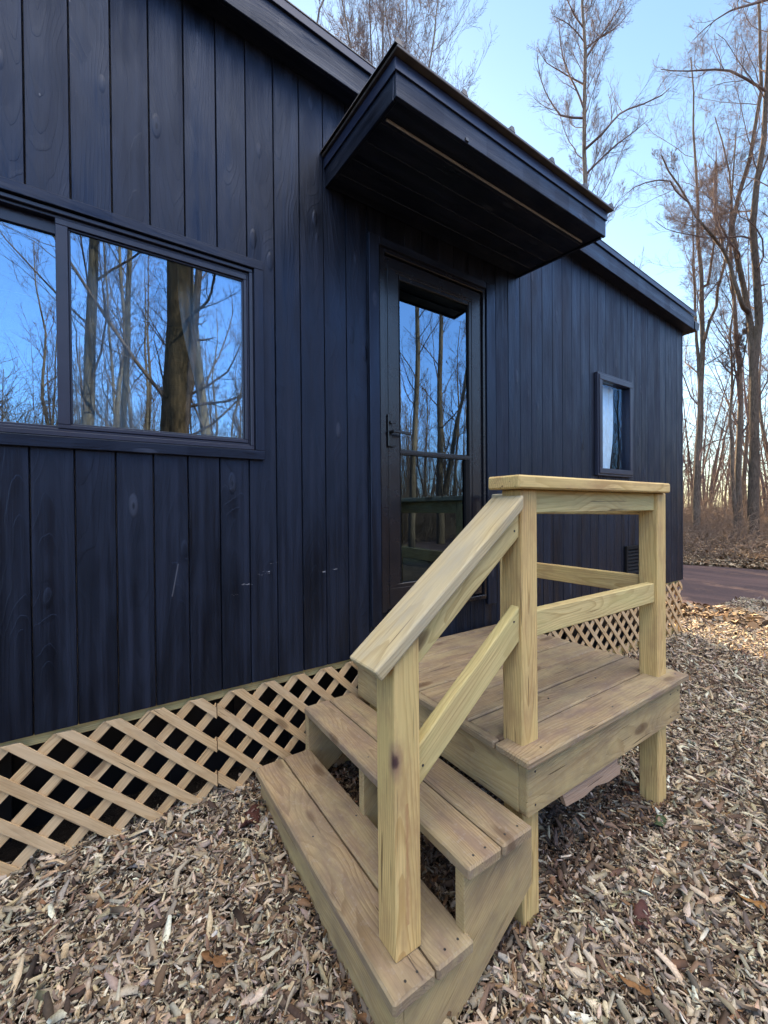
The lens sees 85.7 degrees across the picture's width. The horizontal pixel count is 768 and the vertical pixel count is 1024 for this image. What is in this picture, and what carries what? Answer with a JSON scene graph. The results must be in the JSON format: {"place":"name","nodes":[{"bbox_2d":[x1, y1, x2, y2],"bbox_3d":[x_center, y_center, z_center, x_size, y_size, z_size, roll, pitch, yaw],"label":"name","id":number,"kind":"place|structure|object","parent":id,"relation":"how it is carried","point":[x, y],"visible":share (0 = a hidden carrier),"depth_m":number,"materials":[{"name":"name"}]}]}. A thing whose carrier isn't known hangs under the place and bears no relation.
{"place":"outdoors","nodes":[
{"label":"outdoors","id":0,"kind":"place"},
{"bbox_2d":[0,507,767,1023],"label":"ground","id":1,"kind":"structure","parent":0,"point":[64,831],"depth_m":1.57,"materials":[{"name":"brown wood"}]},
{"bbox_2d":[201,951,227,967],"bbox_3d":[-0.545,1.426,1.326,0.085,0.015,0.042,9,-4,3],"label":"dry leaf","id":2,"kind":"object","parent":1,"relation":"on","point":[220,959],"visible":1,"depth_m":1.32,"materials":[{"name":"orange plant"}]},
{"bbox_2d":[240,804,261,828],"bbox_3d":[-0.593,1.363,1.850,0.075,0.046,0.147,-9,-11,3],"label":"dry leaf","id":3,"kind":"object","parent":1,"relation":"on","point":[253,813],"visible":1,"depth_m":1.87,"materials":[{"name":"brown plant"}]},
{"bbox_2d":[315,0,334,30],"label":"bare tree","id":4,"kind":"object","parent":1,"relation":"on","point":[318,10],"visible":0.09,"depth_m":7.39,"materials":[{"name":"brown plant"}]},
{"bbox_2d":[0,0,698,881],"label":"cabin","id":5,"kind":"object","parent":1,"relation":"on","point":[452,302],"visible":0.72,"depth_m":2.10,"materials":[{"name":"black wood"}]},
{"bbox_2d":[0,176,264,459],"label":"window","id":6,"kind":"structure","parent":5,"relation":"in","point":[22,205],"depth_m":1.73,"materials":[{"name":"black plastic"}]},
{"bbox_2d":[70,232,147,429],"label":"window glass reflecting trees","id":7,"kind":"object","parent":6,"relation":"in","point":[108,285],"visible":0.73,"depth_m":1.83,"materials":[{"name":"glass"}]},
{"bbox_2d":[177,264,242,437],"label":"window glass reflecting trees","id":8,"kind":"object","parent":6,"relation":"in","point":[210,308],"visible":0.65,"depth_m":2.09,"materials":[{"name":"glass"}]},
{"bbox_2d":[367,232,496,626],"bbox_3d":[0.349,-0.479,2.724,1.073,2.290,0.151,-1,1,-34],"label":"door","id":9,"kind":"structure","parent":5,"relation":"in","point":[431,323],"depth_m":2.67,"materials":[{"name":"black glass"}]},
{"bbox_2d":[603,386,612,468],"bbox_3d":[2.069,-0.805,3.959,0.462,0.890,0.023,-1,1,-34],"label":"curtain","id":10,"kind":"object","parent":5,"relation":"hanging from","point":[607,419],"visible":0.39,"depth_m":4.02,"materials":[{"name":"fabric"}]},
{"bbox_2d":[595,371,632,477],"bbox_3d":[2.166,-0.804,3.946,0.635,0.936,0.110,-1,1,-34],"label":"window","id":11,"kind":"structure","parent":5,"relation":"in","point":[625,388],"depth_m":4.01,"materials":[{"name":"black plastic"}]},
{"bbox_2d":[322,0,401,64],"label":"bare tree","id":12,"kind":"object","parent":1,"relation":"on","point":[358,30],"visible":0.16,"depth_m":10.93,"materials":[{"name":"brown plant"}]},
{"bbox_2d":[309,0,421,66],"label":"bare tree","id":13,"kind":"object","parent":1,"relation":"on","point":[363,53],"visible":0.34,"depth_m":9.73,"materials":[{"name":"brown plant"}]},
{"bbox_2d":[333,0,457,87],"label":"bare tree","id":14,"kind":"object","parent":1,"relation":"on","point":[382,19],"visible":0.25,"depth_m":10.11,"materials":[{"name":"brown plant"}]},
{"bbox_2d":[347,0,456,83],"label":"bare tree","id":15,"kind":"object","parent":1,"relation":"on","point":[406,9],"visible":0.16,"depth_m":12.18,"materials":[{"name":"brown plant"}]},
{"bbox_2d":[353,0,487,77],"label":"bare tree","id":16,"kind":"object","parent":1,"relation":"on","point":[404,15],"visible":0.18,"depth_m":11.40,"materials":[{"name":"grey plant"}]},
{"bbox_2d":[356,0,497,107],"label":"bare tree","id":17,"kind":"object","parent":1,"relation":"on","point":[434,16],"visible":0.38,"depth_m":11.12,"materials":[{"name":"grey plant"}]},
{"bbox_2d":[453,70,478,101],"bbox_3d":[2.772,-11.411,22.204,7.549,24.847,4.122,0,1,10],"label":"bare tree","id":18,"kind":"object","parent":1,"relation":"on","point":[463,86],"visible":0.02,"depth_m":22.19,"materials":[{"name":"brown plant"}]},
{"bbox_2d":[256,475,688,1023],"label":"porch steps","id":19,"kind":"structure","parent":1,"relation":"on","point":[520,713],"depth_m":1.46,"materials":[{"name":"brown wood"}]},
{"bbox_2d":[560,759,620,806],"bbox_3d":[0.831,1.077,1.658,0.422,0.084,0.018,-1,1,-34],"label":"broken board","id":20,"kind":"object","parent":19,"relation":"attached to","point":[608,772],"visible":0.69,"depth_m":1.64,"materials":[{"name":"brown wood"}]},
{"bbox_2d":[518,0,699,224],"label":"bare tree","id":21,"kind":"object","parent":1,"relation":"on","point":[585,173],"visible":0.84,"depth_m":12.89,"materials":[{"name":"grey plant"}]},
{"bbox_2d":[622,780,638,792],"bbox_3d":[1.285,1.424,2.144,0.085,0.027,0.166,-10,-17,43],"label":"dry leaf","id":22,"kind":"object","parent":1,"relation":"on","point":[628,789],"visible":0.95,"depth_m":2.13,"materials":[{"name":"brown plant"}]},
{"bbox_2d":[619,973,653,995],"bbox_3d":[0.764,1.431,1.254,0.093,0.015,0.046,2,-6,26],"label":"dry leaf","id":23,"kind":"object","parent":1,"relation":"on","point":[643,990],"visible":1,"depth_m":1.25,"materials":[{"name":"orange plant"}]},
{"bbox_2d":[634,248,645,269],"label":"bare tree","id":24,"kind":"object","parent":1,"relation":"on","point":[642,261],"visible":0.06,"depth_m":42.73,"materials":[{"name":"brown plant"}]},
{"bbox_2d":[633,899,651,928],"bbox_3d":[0.926,1.439,1.480,0.060,0.019,0.117,10,5,33],"label":"dry leaf","id":25,"kind":"object","parent":1,"relation":"on","point":[638,911],"visible":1,"depth_m":1.49,"materials":[{"name":"brown plant"}]},
{"bbox_2d":[653,815,666,825],"bbox_3d":[1.278,1.434,1.916,0.103,0.016,0.052,7,-3,-39],"label":"green leaf","id":26,"kind":"object","parent":1,"relation":"on","point":[659,823],"visible":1,"depth_m":1.92,"materials":[{"name":"green plant"}]},
{"bbox_2d":[610,0,767,537],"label":"bare tree","id":27,"kind":"object","parent":1,"relation":"on","point":[755,335],"visible":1,"depth_m":13.48,"materials":[{"name":"brown plant"}]},
{"bbox_2d":[624,26,767,532],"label":"bare tree","id":28,"kind":"object","parent":1,"relation":"on","point":[700,359],"visible":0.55,"depth_m":15.39,"materials":[{"name":"brown plant"}]},
{"bbox_2d":[683,346,724,474],"bbox_3d":[28.795,-7.228,37.785,5.518,15.558,3.013,0,1,31],"label":"bare tree","id":29,"kind":"object","parent":1,"relation":"on","point":[696,405],"visible":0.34,"depth_m":37.67,"materials":[{"name":"brown plant"}]},
{"bbox_2d":[666,533,767,629],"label":"leaf litter","id":30,"kind":"object","parent":1,"relation":"on","point":[731,614],"visible":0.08,"depth_m":9.77,"materials":[{"name":"brown dry leaves"}]},
{"bbox_2d":[683,285,767,516],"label":"woods","id":31,"kind":"object","parent":1,"relation":"on","point":[688,472],"visible":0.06,"depth_m":29.12,"materials":[{"name":"brown plant"}]},
{"bbox_2d":[683,493,767,563],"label":"brush","id":32,"kind":"object","parent":1,"relation":"on","point":[705,530],"visible":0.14,"depth_m":12.21,"materials":[{"name":"brown plant"}]},
{"bbox_2d":[683,419,767,536],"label":"undergrowth","id":33,"kind":"object","parent":1,"relation":"on","point":[702,509],"visible":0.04,"depth_m":17.37,"materials":[{"name":"brown plant"}]},
{"bbox_2d":[687,241,767,534],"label":"bare tree","id":34,"kind":"object","parent":1,"relation":"on","point":[738,356],"visible":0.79,"depth_m":14.61,"materials":[{"name":"brown plant"}]},
{"bbox_2d":[692,80,767,532],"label":"bare tree","id":35,"kind":"object","parent":1,"relation":"on","point":[738,465],"visible":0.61,"depth_m":15.25,"materials":[{"name":"brown plant"}]},
{"bbox_2d":[694,223,767,510],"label":"bare tree","id":36,"kind":"object","parent":1,"relation":"on","point":[745,458],"visible":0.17,"depth_m":24.57,"materials":[{"name":"brown plant"}]},
{"bbox_2d":[699,191,767,389],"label":"bare tree","id":37,"kind":"object","parent":1,"relation":"on","point":[760,269],"visible":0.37,"depth_m":25.88,"materials":[{"name":"brown plant"}]},
{"bbox_2d":[731,0,767,229],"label":"bare tree","id":38,"kind":"object","parent":1,"relation":"on","point":[760,169],"visible":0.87,"depth_m":13.05,"materials":[{"name":"brown plant"}]},
{"bbox_2d":[732,303,767,479],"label":"bare tree","id":39,"kind":"object","parent":1,"relation":"on","point":[765,438],"visible":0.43,"depth_m":19.30,"materials":[{"name":"brown plant"}]},
{"bbox_2d":[732,212,767,270],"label":"bare tree","id":40,"kind":"object","parent":1,"relation":"on","point":[750,251],"visible":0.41,"depth_m":23.18,"materials":[{"name":"brown plant"}]},
{"bbox_2d":[738,893,766,908],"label":"dry leaf","id":41,"kind":"object","parent":1,"relation":"on","point":[757,903],"visible":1,"depth_m":1.52,"materials":[{"name":"orange plant"}]},
{"bbox_2d":[288,0,767,506],"label":"sky","id":42,"kind":"structure","parent":0,"point":[507,69],"materials":[{"name":"blue"}]},
{"bbox_2d":[666,565,767,607],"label":"road","id":43,"kind":"structure","parent":0,"point":[710,585],"depth_m":7.79,"materials":[{"name":"asphalt"}]}
]}

